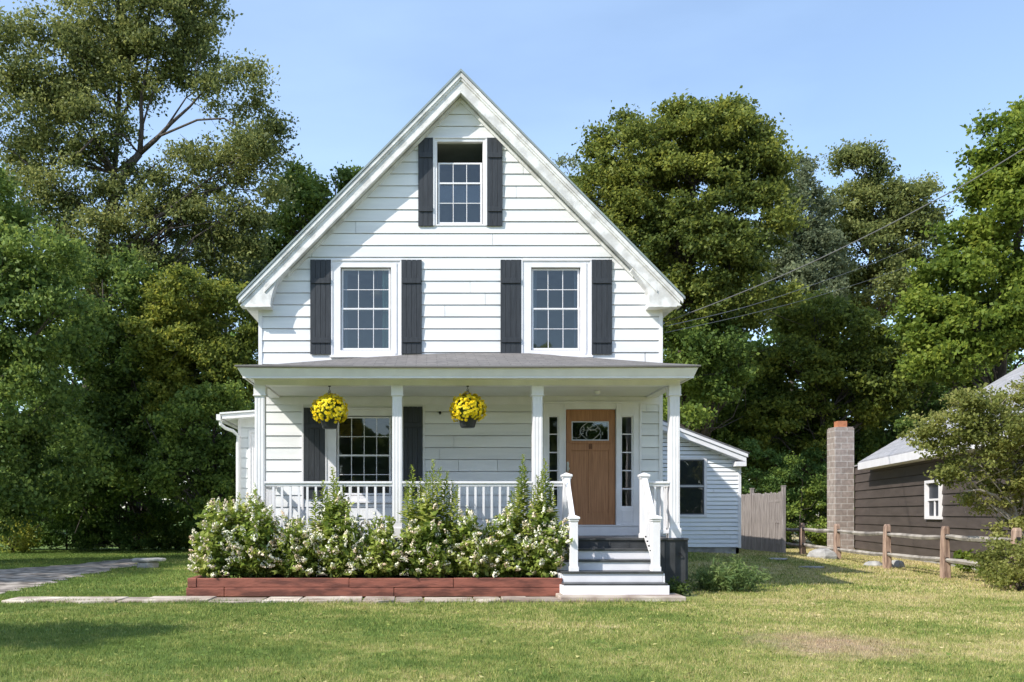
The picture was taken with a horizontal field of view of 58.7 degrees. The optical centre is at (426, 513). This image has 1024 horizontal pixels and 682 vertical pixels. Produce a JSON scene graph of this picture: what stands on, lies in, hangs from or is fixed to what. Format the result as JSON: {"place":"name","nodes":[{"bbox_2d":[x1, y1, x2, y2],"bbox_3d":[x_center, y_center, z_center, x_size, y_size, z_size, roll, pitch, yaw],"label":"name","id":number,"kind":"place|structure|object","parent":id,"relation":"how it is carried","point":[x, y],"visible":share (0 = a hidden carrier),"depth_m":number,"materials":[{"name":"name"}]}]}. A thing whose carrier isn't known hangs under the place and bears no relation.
{"place":"outdoors","nodes":[
{"label":"outdoors","id":0,"kind":"place"},
{"bbox_2d":[0,559,137,593],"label":"driveway","id":1,"kind":"structure","parent":0,"point":[16,578],"depth_m":19.42,"materials":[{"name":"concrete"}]},
{"bbox_2d":[0,516,1023,681],"bbox_3d":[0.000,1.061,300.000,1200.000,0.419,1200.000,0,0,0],"label":"ground","id":2,"kind":"structure","parent":0,"point":[475,635],"depth_m":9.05,"materials":[{"name":"green plant"}]},
{"bbox_2d":[0,512,44,552],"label":"bush","id":3,"kind":"object","parent":2,"relation":"on","point":[24,543],"visible":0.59,"depth_m":28.86,"materials":[{"name":"green plant"}]},
{"bbox_2d":[0,510,69,548],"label":"bush","id":4,"kind":"object","parent":2,"relation":"on","point":[44,525],"visible":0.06,"depth_m":30.57,"materials":[{"name":"green plant"}]},
{"bbox_2d":[0,164,124,546],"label":"broadleaf tree","id":5,"kind":"object","parent":2,"relation":"on","point":[29,292],"visible":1,"depth_m":22.61,"materials":[{"name":"green plant"}]},
{"bbox_2d":[12,512,120,549],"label":"bush","id":6,"kind":"object","parent":2,"relation":"on","point":[56,538],"visible":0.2,"depth_m":31.08,"materials":[{"name":"green plant"}]},
{"bbox_2d":[0,237,221,547],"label":"broadleaf tree","id":7,"kind":"object","parent":2,"relation":"on","point":[112,412],"visible":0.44,"depth_m":28.07,"materials":[{"name":"green plant"}]},
{"bbox_2d":[49,491,181,550],"bbox_3d":[-10.344,0.220,30.460,4.434,2.302,2.326,0,0,0],"label":"bush","id":8,"kind":"object","parent":2,"relation":"on","point":[120,537],"visible":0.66,"depth_m":30.28,"materials":[{"name":"green plant"}]},
{"bbox_2d":[137,562,158,567],"bbox_3d":[-6.533,1.202,21.182,0.508,0.182,0.400,0,0,0],"label":"flat stone","id":9,"kind":"object","parent":2,"relation":"on","point":[147,564],"visible":0.62,"depth_m":21.03,"materials":[{"name":"grey stone"}]},
{"bbox_2d":[132,558,165,561],"bbox_3d":[-6.523,1.080,21.207,0.775,0.084,0.508,0,0,0],"label":"flat stone","id":10,"kind":"object","parent":2,"relation":"on","point":[147,559],"visible":1,"depth_m":21.03,"materials":[{"name":"grey stone"}]},
{"bbox_2d":[0,0,301,546],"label":"broadleaf tree","id":11,"kind":"object","parent":2,"relation":"on","point":[126,42],"visible":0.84,"depth_m":30.51,"materials":[{"name":"green plant"}]},
{"bbox_2d":[107,498,198,550],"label":"bush","id":12,"kind":"object","parent":2,"relation":"on","point":[179,540],"visible":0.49,"depth_m":30.43,"materials":[{"name":"green plant"}]},
{"bbox_2d":[114,256,257,495],"bbox_3d":[-6.889,-3.151,29.575,4.981,9.197,6.160,0,0,0],"label":"broadleaf tree","id":13,"kind":"object","parent":2,"relation":"on","point":[213,346],"visible":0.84,"depth_m":27.34,"materials":[{"name":"green plant"}]},
{"bbox_2d":[130,376,251,526],"bbox_3d":[-6.582,-1.307,26.561,4.145,5.375,2.920,0,0,0],"label":"broadleaf tree","id":14,"kind":"object","parent":2,"relation":"on","point":[200,446],"visible":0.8,"depth_m":25.92,"materials":[{"name":"green plant"}]},
{"bbox_2d":[172,456,235,548],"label":"bush","id":15,"kind":"object","parent":2,"relation":"on","point":[190,524],"visible":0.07,"depth_m":29.63,"materials":[{"name":"green plant"}]},
{"bbox_2d":[165,200,269,466],"bbox_3d":[-7.951,-5.167,33.959,4.624,13.084,3.107,0,0,0],"label":"broadleaf tree","id":16,"kind":"object","parent":2,"relation":"on","point":[237,277],"visible":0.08,"depth_m":33.83,"materials":[{"name":"green plant"}]},
{"bbox_2d":[224,157,363,341],"bbox_3d":[-5.277,-6.366,35.987,6.592,15.482,4.056,0,0,0],"label":"broadleaf tree","id":17,"kind":"object","parent":2,"relation":"on","point":[314,193],"visible":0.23,"depth_m":35.36,"materials":[{"name":"green plant"}]},
{"bbox_2d":[1,596,659,603],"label":"path","id":18,"kind":"structure","parent":2,"relation":"on","point":[273,599],"depth_m":13.00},
{"bbox_2d":[186,575,562,596],"bbox_3d":[-0.784,1.120,13.960,5.657,0.300,0.760,0,0,0],"label":"planter box","id":19,"kind":"object","parent":2,"relation":"on","point":[199,585],"visible":0.84,"depth_m":13.59,"materials":[{"name":"wood"}]},
{"bbox_2d":[187,497,242,577],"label":"hydrangea shrub","id":20,"kind":"object","parent":19,"relation":"on","point":[212,550],"visible":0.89,"depth_m":13.75,"materials":[{"name":"green plant"}]},
{"bbox_2d":[222,482,283,577],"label":"hydrangea shrub","id":21,"kind":"object","parent":19,"relation":"on","point":[253,531],"visible":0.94,"depth_m":13.77,"materials":[{"name":"green plant"}]},
{"bbox_2d":[263,510,327,577],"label":"hydrangea shrub","id":22,"kind":"object","parent":19,"relation":"on","point":[295,547],"visible":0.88,"depth_m":13.75,"materials":[{"name":"green plant"}]},
{"bbox_2d":[306,467,366,577],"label":"hydrangea shrub","id":23,"kind":"object","parent":19,"relation":"on","point":[336,552],"visible":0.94,"depth_m":13.77,"materials":[{"name":"green plant"}]},
{"bbox_2d":[351,512,410,577],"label":"hydrangea shrub","id":24,"kind":"object","parent":19,"relation":"on","point":[382,557],"visible":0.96,"depth_m":13.75,"materials":[{"name":"green plant"}]},
{"bbox_2d":[394,459,459,577],"bbox_3d":[0.031,0.095,13.946,0.995,1.875,1.014,0,0,31],"label":"hydrangea shrub","id":25,"kind":"object","parent":19,"relation":"on","point":[424,534],"visible":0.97,"depth_m":13.82,"materials":[{"name":"green plant"}]},
{"bbox_2d":[442,505,499,577],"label":"hydrangea shrub","id":26,"kind":"object","parent":19,"relation":"on","point":[468,555],"visible":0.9,"depth_m":13.76,"materials":[{"name":"green plant"}]},
{"bbox_2d":[481,454,541,577],"bbox_3d":[1.234,0.055,13.962,1.044,1.951,0.863,0,0,0],"label":"hydrangea shrub","id":27,"kind":"object","parent":19,"relation":"on","point":[508,547],"visible":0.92,"depth_m":13.81,"materials":[{"name":"green plant"}]},
{"bbox_2d":[515,458,572,577],"bbox_3d":[1.809,0.089,13.957,0.918,1.898,0.923,0,0,0],"label":"hydrangea shrub","id":28,"kind":"object","parent":19,"relation":"on","point":[547,554],"visible":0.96,"depth_m":13.79,"materials":[{"name":"green plant"}]},
{"bbox_2d":[216,69,749,601],"bbox_3d":[1.756,-3.180,21.084,12.181,9.101,16.233,0,0,0],"label":"farmhouse","id":29,"kind":"object","parent":2,"relation":"on","point":[460,231],"visible":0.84,"depth_m":15.98,"materials":[{"name":"white wood"}]},
{"bbox_2d":[248,430,254,507],"bbox_3d":[-3.297,-0.394,19.005,0.889,2.729,0.070,0,0,0],"label":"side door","id":30,"kind":"structure","parent":29,"relation":"in","point":[251,433],"depth_m":18.98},
{"bbox_2d":[310,386,348,428],"bbox_3d":[-1.553,-1.704,14.474,0.612,0.694,0.602,0,0,0],"label":"hanging basket","id":31,"kind":"object","parent":29,"relation":"hanging from","point":[327,407],"visible":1,"depth_m":14.33,"materials":[{"name":"black metal"}]},
{"bbox_2d":[325,408,403,502],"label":"window","id":32,"kind":"structure","parent":29,"relation":"in","point":[359,448],"depth_m":18.50,"materials":[{"name":"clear glass"}]},
{"bbox_2d":[330,259,401,357],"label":"window","id":33,"kind":"structure","parent":29,"relation":"in","point":[362,290],"depth_m":16.05,"materials":[{"name":"clear glass"}]},
{"bbox_2d":[433,137,492,245],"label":"window","id":34,"kind":"structure","parent":29,"relation":"in","point":[459,163],"depth_m":16.87,"materials":[{"name":"clear glass"}]},
{"bbox_2d":[449,386,486,427],"bbox_3d":[0.662,-1.712,14.474,0.613,0.677,0.607,0,0,0],"label":"hanging basket","id":35,"kind":"object","parent":29,"relation":"hanging from","point":[466,407],"visible":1,"depth_m":14.34,"materials":[{"name":"black metal"}]},
{"bbox_2d":[521,259,592,357],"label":"window","id":36,"kind":"structure","parent":29,"relation":"in","point":[552,290],"depth_m":16.05,"materials":[{"name":"clear glass"}]},
{"bbox_2d":[566,410,614,524],"bbox_3d":[2.902,-0.821,16.002,0.865,2.038,0.110,0,0,0],"label":"door","id":37,"kind":"structure","parent":29,"relation":"in","point":[591,463],"depth_m":16.01,"materials":[{"name":"brown wood"}]},
{"bbox_2d":[680,457,706,516],"bbox_3d":[6.485,-0.651,22.300,0.835,1.474,0.060,0,0,0],"label":"window","id":38,"kind":"structure","parent":29,"relation":"in","point":[693,470],"depth_m":22.32,"materials":[{"name":"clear glass"}]},
{"bbox_2d":[665,237,933,326],"bbox_3d":[22.113,-12.521,37.547,1.068,18.266,55.264,0,0,41],"label":"overhead cable","id":39,"kind":"object","parent":29,"relation":"attached to","point":[784,294],"visible":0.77,"depth_m":21.74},
{"bbox_2d":[665,254,937,332],"bbox_3d":[22.492,-11.950,37.520,0.976,17.354,55.715,0,0,42],"label":"overhead cable","id":40,"kind":"object","parent":29,"relation":"attached to","point":[779,306],"visible":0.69,"depth_m":21.48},
{"bbox_2d":[665,148,1023,321],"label":"overhead cable","id":41,"kind":"object","parent":29,"relation":"attached to","point":[856,240],"visible":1,"depth_m":14.22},
{"bbox_2d":[0,286,1023,534],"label":"wood","id":42,"kind":"object","parent":2,"relation":"on","point":[748,336],"visible":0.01,"depth_m":54.27,"materials":[{"name":"green plant"}]},
{"bbox_2d":[550,151,602,206],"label":"broadleaf tree","id":43,"kind":"object","parent":2,"relation":"on","point":[562,158],"visible":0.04,"depth_m":41.60,"materials":[{"name":"green plant"}]},
{"bbox_2d":[665,576,691,595],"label":"weed clump","id":44,"kind":"object","parent":2,"relation":"on","point":[677,587],"visible":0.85,"depth_m":13.84,"materials":[{"name":"green plant"}]},
{"bbox_2d":[564,85,815,428],"bbox_3d":[9.467,-7.000,33.177,8.966,16.792,5.664,0,0,13],"label":"broadleaf tree","id":45,"kind":"object","parent":2,"relation":"on","point":[677,232],"visible":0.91,"depth_m":31.91,"materials":[{"name":"green plant"}]},
{"bbox_2d":[688,568,716,590],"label":"weed clump","id":46,"kind":"object","parent":2,"relation":"on","point":[700,586],"visible":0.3,"depth_m":15.01,"materials":[{"name":"green plant"}]},
{"bbox_2d":[691,553,772,592],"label":"weed clump","id":47,"kind":"object","parent":2,"relation":"on","point":[730,580],"visible":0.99,"depth_m":14.61,"materials":[{"name":"green plant"}]},
{"bbox_2d":[663,303,819,493],"bbox_3d":[11.412,-3.863,36.681,12.237,10.515,7.607,0,0,-45],"label":"broadleaf tree","id":48,"kind":"object","parent":2,"relation":"on","point":[710,408],"visible":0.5,"depth_m":32.57,"materials":[{"name":"green plant"}]},
{"bbox_2d":[740,486,785,553],"bbox_3d":[9.959,0.245,29.165,0.163,2.050,7.849,0,0,0],"label":"stockade fence","id":49,"kind":"object","parent":2,"relation":"on","point":[763,522],"visible":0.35,"depth_m":26.66,"materials":[{"name":"grey wood"}]},
{"bbox_2d":[726,436,818,538],"bbox_3d":[12.210,-0.776,33.862,4.201,4.292,3.144,0,0,-27],"label":"bush","id":50,"kind":"object","parent":2,"relation":"on","point":[764,479],"visible":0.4,"depth_m":33.62,"materials":[{"name":"green plant"}]},
{"bbox_2d":[756,451,854,547],"bbox_3d":[13.664,-0.456,32.938,4.476,3.654,2.416,0,0,0],"label":"bush","id":51,"kind":"object","parent":2,"relation":"on","point":[816,489],"visible":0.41,"depth_m":32.87,"materials":[{"name":"green plant"}]},
{"bbox_2d":[752,151,862,539],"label":"broadleaf tree","id":52,"kind":"object","parent":2,"relation":"on","point":[809,243],"visible":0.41,"depth_m":43.13,"materials":[{"name":"green plant"}]},
{"bbox_2d":[786,445,854,545],"bbox_3d":[15.981,-0.693,34.999,5.423,4.129,2.366,0,0,0],"label":"bush","id":53,"kind":"object","parent":2,"relation":"on","point":[816,453],"visible":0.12,"depth_m":34.65,"materials":[{"name":"green plant"}]},
{"bbox_2d":[807,548,836,558],"bbox_3d":[10.188,1.041,23.284,0.798,0.312,0.618,0,0,0],"label":"rock","id":54,"kind":"object","parent":2,"relation":"on","point":[823,553],"visible":0.77,"depth_m":23.10,"materials":[{"name":"grey stone"}]},
{"bbox_2d":[729,285,931,524],"bbox_3d":[16.352,-3.817,35.829,8.866,10.385,4.690,0,0,0],"label":"broadleaf tree","id":55,"kind":"object","parent":2,"relation":"on","point":[867,356],"visible":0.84,"depth_m":35.05,"materials":[{"name":"green plant"}]},
{"bbox_2d":[863,561,881,565],"bbox_3d":[10.329,1.162,20.888,0.455,0.143,0.371,0,0,0],"label":"rock","id":56,"kind":"object","parent":2,"relation":"on","point":[874,563],"visible":0.66,"depth_m":20.79,"materials":[{"name":"grey stone"}]},
{"bbox_2d":[854,416,918,542],"bbox_3d":[17.733,-1.115,33.024,5.753,4.971,2.191,0,0,0],"label":"bush","id":57,"kind":"object","parent":2,"relation":"on","point":[901,426],"visible":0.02,"depth_m":32.97,"materials":[{"name":"green plant"}]},
{"bbox_2d":[812,134,961,326],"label":"broadleaf tree","id":58,"kind":"object","parent":2,"relation":"on","point":[893,196],"visible":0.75,"depth_m":45.13,"materials":[{"name":"green plant"}]},
{"bbox_2d":[755,299,1023,523],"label":"broadleaf tree","id":59,"kind":"object","parent":2,"relation":"on","point":[872,441],"visible":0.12,"depth_m":37.99,"materials":[{"name":"green plant"}]},
{"bbox_2d":[892,560,904,567],"bbox_3d":[10.716,1.155,20.604,0.355,0.204,0.386,0,0,0],"label":"rock","id":60,"kind":"object","parent":2,"relation":"on","point":[897,563],"visible":0.62,"depth_m":20.48,"materials":[{"name":"grey stone"}]},
{"bbox_2d":[786,523,1021,587],"bbox_3d":[10.464,0.781,21.705,0.286,1.078,12.807,0,0,4],"label":"split rail fence","id":61,"kind":"object","parent":2,"relation":"on","point":[944,558],"visible":0.67,"depth_m":19.63,"materials":[{"name":"brown wood"}]},
{"bbox_2d":[827,364,1023,569],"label":"cottage","id":62,"kind":"structure","parent":2,"relation":"on","point":[896,489],"depth_m":25.48,"materials":[{"name":"brown wood"}]},
{"bbox_2d":[924,479,942,518],"bbox_3d":[12.580,-0.345,22.431,0.100,0.970,1.120,0,0,12],"label":"window","id":63,"kind":"structure","parent":62,"relation":"in","point":[933,496],"depth_m":22.57,"materials":[{"name":"white wood"}]},
{"bbox_2d":[881,95,1023,390],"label":"broadleaf tree","id":64,"kind":"object","parent":2,"relation":"on","point":[944,335],"visible":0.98,"depth_m":28.52,"materials":[{"name":"green plant"}]},
{"bbox_2d":[896,372,1023,558],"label":"ornamental tree","id":65,"kind":"object","parent":2,"relation":"on","point":[974,419],"visible":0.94,"depth_m":15.90,"materials":[{"name":"green plant"}]},
{"bbox_2d":[953,548,1005,575],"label":"bush","id":66,"kind":"object","parent":2,"relation":"on","point":[962,555],"visible":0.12,"depth_m":18.91,"materials":[{"name":"green plant"}]},
{"bbox_2d":[967,534,1023,590],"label":"bush","id":67,"kind":"object","parent":2,"relation":"on","point":[1006,571],"visible":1,"depth_m":15.05,"materials":[{"name":"green plant"}]},
{"bbox_2d":[0,0,1023,514],"label":"sky","id":68,"kind":"structure","parent":0,"point":[907,74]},
{"bbox_2d":[767,558,787,559],"bbox_3d":[8.327,1.077,21.490,0.450,0.042,0.461,0,0,28],"label":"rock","id":69,"kind":"object","parent":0,"point":[779,558],"visible":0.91,"depth_m":21.32,"materials":[{"name":"grey stone"}]},
{"bbox_2d":[799,566,823,567],"bbox_3d":[8.408,1.173,19.790,0.553,0.041,0.379,0,0,0],"label":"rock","id":70,"kind":"object","parent":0,"point":[812,566],"visible":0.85,"depth_m":19.70,"materials":[{"name":"grey stone"}]}
]}

